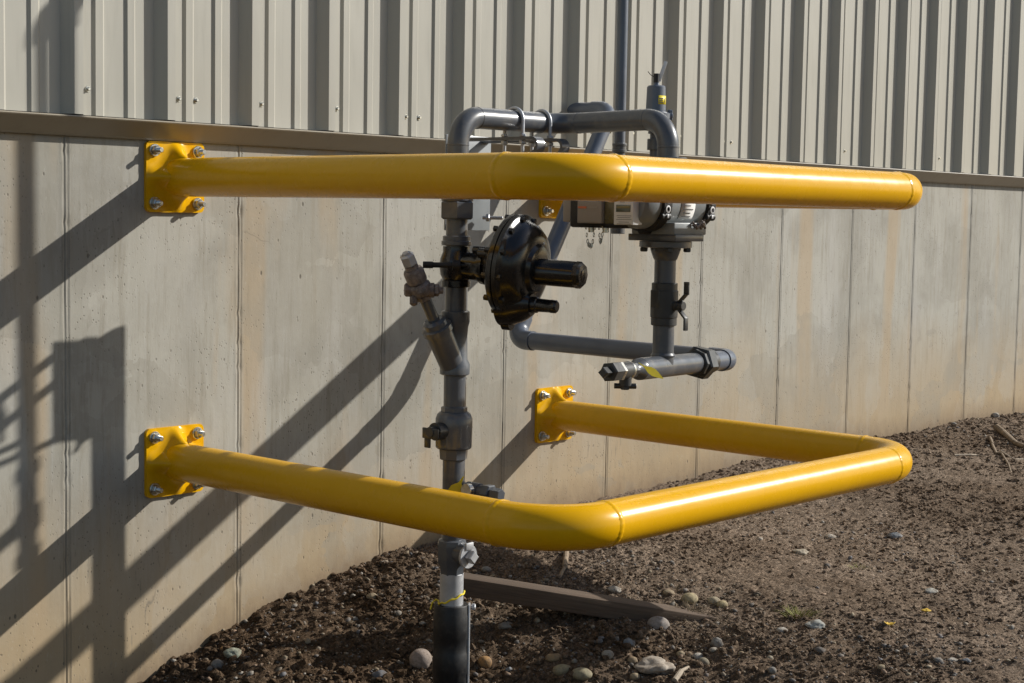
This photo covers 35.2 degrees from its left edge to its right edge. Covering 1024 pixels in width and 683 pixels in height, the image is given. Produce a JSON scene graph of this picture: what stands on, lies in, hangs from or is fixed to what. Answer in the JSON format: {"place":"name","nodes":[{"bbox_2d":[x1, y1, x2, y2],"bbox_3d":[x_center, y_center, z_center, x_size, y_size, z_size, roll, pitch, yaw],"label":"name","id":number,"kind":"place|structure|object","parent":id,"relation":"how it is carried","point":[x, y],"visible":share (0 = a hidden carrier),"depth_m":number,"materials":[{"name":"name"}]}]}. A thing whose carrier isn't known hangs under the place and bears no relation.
{"place":"outdoors","nodes":[
{"label":"outdoors","id":0,"kind":"place"},
{"bbox_2d":[137,412,1023,682],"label":"ground","id":1,"kind":"structure","parent":0,"point":[780,581],"depth_m":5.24,"materials":[{"name":"brown soil"}]},
{"bbox_2d":[211,659,223,667],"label":"stone","id":2,"kind":"object","parent":1,"relation":"on","point":[218,663],"visible":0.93,"depth_m":4.83,"materials":[{"name":"grey stone"}]},
{"bbox_2d":[223,648,241,657],"bbox_3d":[-0.846,0.948,4.889,0.062,0.039,0.055,0,5,-17],"label":"stone","id":3,"kind":"object","parent":1,"relation":"on","point":[229,653],"visible":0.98,"depth_m":4.87,"materials":[{"name":"grey stone"}]},
{"bbox_2d":[366,593,376,599],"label":"stone","id":4,"kind":"object","parent":1,"relation":"on","point":[370,595],"visible":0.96,"depth_m":5.16,"materials":[{"name":"beige stone"}]},
{"bbox_2d":[371,670,386,678],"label":"stone","id":5,"kind":"object","parent":1,"relation":"on","point":[379,673],"visible":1,"depth_m":4.74,"materials":[{"name":"grey stone"}]},
{"bbox_2d":[409,648,431,668],"bbox_3d":[-0.274,0.952,4.818,0.064,0.066,0.061,5,6,42],"label":"stone","id":6,"kind":"object","parent":1,"relation":"on","point":[420,658],"visible":1,"depth_m":4.80,"materials":[{"name":"beige stone"}]},
{"bbox_2d":[478,656,491,667],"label":"stone","id":7,"kind":"object","parent":1,"relation":"on","point":[485,661],"visible":1,"depth_m":4.79,"materials":[{"name":"stone"}]},
{"bbox_2d":[481,566,490,571],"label":"stone","id":8,"kind":"object","parent":1,"relation":"on","point":[485,568],"visible":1,"depth_m":5.38,"materials":[{"name":"grey stone"}]},
{"bbox_2d":[498,622,511,628],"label":"stone","id":9,"kind":"object","parent":1,"relation":"on","point":[504,625],"visible":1,"depth_m":4.94,"materials":[{"name":"grey stone"}]},
{"bbox_2d":[444,106,569,480],"bbox_3d":[-0.049,0.266,4.836,0.414,1.914,0.196,5,6,42],"label":"pipe support","id":10,"kind":"object","parent":1,"relation":"on","point":[480,219],"visible":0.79,"depth_m":4.78,"materials":[{"name":"grey metal"}]},
{"bbox_2d":[0,132,1023,682],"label":"concrete wall","id":11,"kind":"structure","parent":1,"relation":"on","point":[284,328],"depth_m":5.26,"materials":[{"name":"beige concrete"}]},
{"bbox_2d":[0,0,1023,187],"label":"metal siding","id":12,"kind":"object","parent":11,"relation":"on","point":[931,91],"visible":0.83,"depth_m":5.88,"materials":[{"name":"grey metal"}]},
{"bbox_2d":[144,385,912,550],"bbox_3d":[0.152,0.367,4.958,1.577,0.207,1.952,5,6,42],"label":"guard rail","id":13,"kind":"object","parent":11,"relation":"attached to","point":[180,459],"visible":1,"depth_m":4.47,"materials":[{"name":"yellow metal"}]},
{"bbox_2d":[144,141,922,217],"bbox_3d":[0.167,-0.475,4.891,1.577,0.207,1.952,5,6,42],"label":"guard rail","id":14,"kind":"object","parent":11,"relation":"attached to","point":[181,177],"visible":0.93,"depth_m":4.20,"materials":[{"name":"yellow metal"}]},
{"bbox_2d":[545,653,561,661],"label":"stone","id":15,"kind":"object","parent":1,"relation":"on","point":[554,657],"visible":1,"depth_m":4.74,"materials":[{"name":"brown stone"}]},
{"bbox_2d":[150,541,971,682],"bbox_3d":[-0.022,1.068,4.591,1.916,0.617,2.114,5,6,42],"label":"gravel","id":16,"kind":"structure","parent":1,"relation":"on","point":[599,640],"depth_m":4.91,"materials":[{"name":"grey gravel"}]},
{"bbox_2d":[553,664,571,675],"bbox_3d":[0.148,0.957,4.689,0.051,0.035,0.056,5,6,42],"label":"stone","id":17,"kind":"object","parent":1,"relation":"on","point":[560,669],"visible":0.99,"depth_m":4.67,"materials":[{"name":"grey stone"}]},
{"bbox_2d":[559,551,568,578],"bbox_3d":[0.177,0.748,5.418,0.027,0.042,0.288,1,5,5],"label":"stick","id":18,"kind":"object","parent":1,"relation":"on","point":[565,560],"visible":0.97,"depth_m":5.39,"materials":[{"name":"beige wood"}]},
{"bbox_2d":[400,61,736,682],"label":"gas meter assembly","id":19,"kind":"object","parent":1,"relation":"on","point":[515,267],"visible":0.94,"depth_m":4.49,"materials":[{"name":"grey metal"}]},
{"bbox_2d":[430,590,464,609],"bbox_3d":[-0.179,0.735,4.579,0.097,0.061,0.078,5,6,42],"label":"tracer wire","id":20,"kind":"object","parent":19,"relation":"attached to","point":[456,598],"visible":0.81,"depth_m":4.55,"materials":[{"name":"yellow plastic"}]},
{"bbox_2d":[448,476,463,491],"bbox_3d":[-0.156,0.414,4.505,0.044,0.078,0.003,1,5,3],"label":"valve tag","id":21,"kind":"object","parent":19,"relation":"attached to","point":[456,487],"visible":0.58,"depth_m":4.50,"materials":[{"name":"yellow plastic"}]},
{"bbox_2d":[610,0,627,233],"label":"vent pipe","id":22,"kind":"object","parent":19,"relation":"attached to","point":[619,144],"visible":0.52,"depth_m":4.87,"materials":[{"name":"grey metal"}]},
{"bbox_2d":[638,362,662,378],"bbox_3d":[0.375,0.079,4.346,0.073,0.046,0.004,0,5,-16],"label":"seal tag","id":23,"kind":"object","parent":19,"relation":"hanging from","point":[651,371],"visible":1,"depth_m":4.35,"materials":[{"name":"yellow plastic"}]},
{"bbox_2d":[572,667,591,679],"bbox_3d":[0.201,0.961,4.658,0.060,0.037,0.056,5,6,42],"label":"stone","id":24,"kind":"object","parent":1,"relation":"on","point":[581,673],"visible":1,"depth_m":4.64,"materials":[{"name":"beige stone"}]},
{"bbox_2d":[463,572,717,621],"bbox_3d":[0.227,0.813,5.008,0.844,0.056,0.090,11,3,-11],"label":"wooden plank","id":25,"kind":"object","parent":1,"relation":"on","point":[541,596],"visible":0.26,"depth_m":4.96,"materials":[{"name":"brown wood"}]},
{"bbox_2d":[602,650,613,658],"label":"stone","id":26,"kind":"object","parent":1,"relation":"on","point":[610,653],"visible":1,"depth_m":4.73,"materials":[{"name":"grey stone"}]},
{"bbox_2d":[608,586,620,592],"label":"stone","id":27,"kind":"object","parent":1,"relation":"on","point":[615,589],"visible":1,"depth_m":5.20,"materials":[{"name":"grey stone"}]},
{"bbox_2d":[623,638,634,646],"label":"stone","id":28,"kind":"object","parent":1,"relation":"on","point":[630,641],"visible":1,"depth_m":4.82,"materials":[{"name":"grey stone"}]},
{"bbox_2d":[628,656,637,663],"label":"stone","id":29,"kind":"object","parent":1,"relation":"on","point":[632,659],"visible":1,"depth_m":4.73,"materials":[{"name":"beige stone"}]},
{"bbox_2d":[630,673,639,679],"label":"stone","id":30,"kind":"object","parent":1,"relation":"on","point":[634,676],"visible":1,"depth_m":4.66,"materials":[{"name":"beige stone"}]},
{"bbox_2d":[634,656,675,674],"bbox_3d":[0.425,0.956,4.716,0.103,0.058,0.128,5,6,42],"label":"stone","id":31,"kind":"object","parent":1,"relation":"on","point":[652,665],"visible":0.98,"depth_m":4.69,"materials":[{"name":"beige stone"}]},
{"bbox_2d":[647,616,669,629],"bbox_3d":[0.451,0.875,4.970,0.065,0.056,0.064,5,6,42],"label":"stone","id":32,"kind":"object","parent":1,"relation":"on","point":[655,622],"visible":0.8,"depth_m":4.95,"materials":[{"name":"grey stone"}]},
{"bbox_2d":[662,589,674,594],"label":"stone","id":33,"kind":"object","parent":1,"relation":"on","point":[664,592],"visible":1,"depth_m":5.19,"materials":[{"name":"beige stone"}]},
{"bbox_2d":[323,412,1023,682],"bbox_3d":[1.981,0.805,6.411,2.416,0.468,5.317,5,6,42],"label":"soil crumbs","id":34,"kind":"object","parent":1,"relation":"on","point":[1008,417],"visible":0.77,"depth_m":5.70,"materials":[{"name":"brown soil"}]},
{"bbox_2d":[676,651,684,655],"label":"stone","id":35,"kind":"object","parent":1,"relation":"on","point":[678,653],"visible":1,"depth_m":4.80,"materials":[{"name":"beige stone"}]},
{"bbox_2d":[672,666,689,682],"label":"stick","id":36,"kind":"object","parent":1,"relation":"on","point":[677,675],"visible":1,"depth_m":4.64,"materials":[{"name":"beige wood"}]},
{"bbox_2d":[681,593,697,603],"bbox_3d":[0.567,0.822,5.149,0.049,0.039,0.054,5,6,42],"label":"stone","id":37,"kind":"object","parent":1,"relation":"on","point":[690,598],"visible":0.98,"depth_m":5.13,"materials":[{"name":"beige stone"}]},
{"bbox_2d":[691,653,702,659],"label":"stone","id":38,"kind":"object","parent":1,"relation":"on","point":[696,656],"visible":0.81,"depth_m":4.79,"materials":[{"name":"grey stone"}]},
{"bbox_2d":[698,657,708,664],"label":"stone","id":39,"kind":"object","parent":1,"relation":"on","point":[703,660],"visible":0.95,"depth_m":4.74,"materials":[{"name":"beige stone"}]},
{"bbox_2d":[709,647,716,651],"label":"stone","id":40,"kind":"object","parent":1,"relation":"on","point":[712,649],"visible":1,"depth_m":4.81,"materials":[{"name":"beige stone"}]},
{"bbox_2d":[707,596,719,604],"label":"stone","id":41,"kind":"object","parent":1,"relation":"on","point":[715,599],"visible":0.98,"depth_m":5.14,"materials":[{"name":"beige stone"}]},
{"bbox_2d":[710,637,723,647],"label":"stone","id":42,"kind":"object","parent":1,"relation":"on","point":[716,642],"visible":0.99,"depth_m":4.84,"materials":[{"name":"grey stone"}]},
{"bbox_2d":[716,600,727,607],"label":"stone","id":43,"kind":"object","parent":1,"relation":"on","point":[723,604],"visible":1,"depth_m":5.12,"materials":[{"name":"beige stone"}]},
{"bbox_2d":[768,667,776,673],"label":"stone","id":44,"kind":"object","parent":1,"relation":"on","point":[772,670],"visible":1,"depth_m":4.60,"materials":[{"name":"grey stone"}]},
{"bbox_2d":[776,627,787,632],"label":"stone","id":45,"kind":"object","parent":1,"relation":"on","point":[780,629],"visible":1,"depth_m":4.88,"materials":[{"name":"grey stone"}]},
{"bbox_2d":[775,604,822,618],"bbox_3d":[0.894,0.843,5.013,0.159,0.044,0.140,1,5,-4],"label":"weed","id":46,"kind":"object","parent":1,"relation":"on","point":[801,615],"visible":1,"depth_m":5.03,"materials":[{"name":"green plant"}]},
{"bbox_2d":[792,549,808,554],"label":"stone","id":47,"kind":"object","parent":1,"relation":"on","point":[801,551],"visible":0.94,"depth_m":5.73,"materials":[{"name":"beige stone"}]},
{"bbox_2d":[582,414,1023,679],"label":"gravel chips","id":48,"kind":"object","parent":1,"relation":"on","point":[939,635],"visible":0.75,"depth_m":5.66,"materials":[{"name":"gravel"}]},
{"bbox_2d":[805,619,824,628],"bbox_3d":[0.927,0.867,4.931,0.062,0.034,0.057,2,5,13],"label":"stone","id":49,"kind":"object","parent":1,"relation":"on","point":[817,623],"visible":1,"depth_m":4.91,"materials":[{"name":"grey stone"}]},
{"bbox_2d":[814,647,825,652],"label":"stone","id":50,"kind":"object","parent":1,"relation":"on","point":[819,650],"visible":1,"depth_m":4.71,"materials":[{"name":"grey stone"}]},
{"bbox_2d":[824,534,835,538],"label":"stone","id":51,"kind":"object","parent":1,"relation":"on","point":[828,536],"visible":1,"depth_m":5.99,"materials":[{"name":"beige stone"}]},
{"bbox_2d":[654,566,1007,650],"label":"dry grass","id":52,"kind":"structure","parent":1,"relation":"on","point":[693,606],"depth_m":5.05,"materials":[{"name":"beige plant"}]},
{"bbox_2d":[877,664,885,669],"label":"stone","id":53,"kind":"object","parent":1,"relation":"on","point":[881,666],"visible":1,"depth_m":4.59,"materials":[{"name":"beige stone"}]},
{"bbox_2d":[887,532,902,537],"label":"stone","id":54,"kind":"object","parent":1,"relation":"on","point":[895,535],"visible":1,"depth_m":6.02,"materials":[{"name":"grey stone"}]},
{"bbox_2d":[924,588,937,593],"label":"stone","id":55,"kind":"object","parent":1,"relation":"on","point":[930,590],"visible":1,"depth_m":5.34,"materials":[{"name":"white stone"}]},
{"bbox_2d":[933,657,942,661],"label":"stone","id":56,"kind":"object","parent":1,"relation":"on","point":[936,659],"visible":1,"depth_m":4.66,"materials":[{"name":"grey stone"}]},
{"bbox_2d":[947,657,958,661],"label":"stone","id":57,"kind":"object","parent":1,"relation":"on","point":[952,659],"visible":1,"depth_m":4.67,"materials":[{"name":"white stone"}]},
{"bbox_2d":[961,658,971,662],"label":"stone","id":58,"kind":"object","parent":1,"relation":"on","point":[967,660],"visible":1,"depth_m":4.66,"materials":[{"name":"grey stone"}]},
{"bbox_2d":[954,454,985,456],"bbox_3d":[2.149,0.534,7.591,0.172,0.017,0.040,0,5,-18],"label":"twig","id":59,"kind":"object","parent":1,"relation":"on","point":[968,455],"visible":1,"depth_m":7.58,"materials":[{"name":"beige wood"}]},
{"bbox_2d":[989,436,1011,471],"bbox_3d":[2.322,0.536,7.665,0.033,0.039,1.009,2,5,10],"label":"root","id":60,"kind":"object","parent":1,"relation":"on","point":[994,448],"visible":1,"depth_m":7.73,"materials":[{"name":"brown wood"}]},
{"bbox_2d":[994,424,1023,448],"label":"stick","id":61,"kind":"object","parent":1,"relation":"on","point":[1004,433],"visible":1,"depth_m":8.17,"materials":[{"name":"brown wood"}]},
{"bbox_2d":[1000,450,1022,459],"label":"twig","id":62,"kind":"object","parent":1,"relation":"on","point":[1004,453],"visible":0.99,"depth_m":7.68,"materials":[{"name":"brown wood"}]}
]}

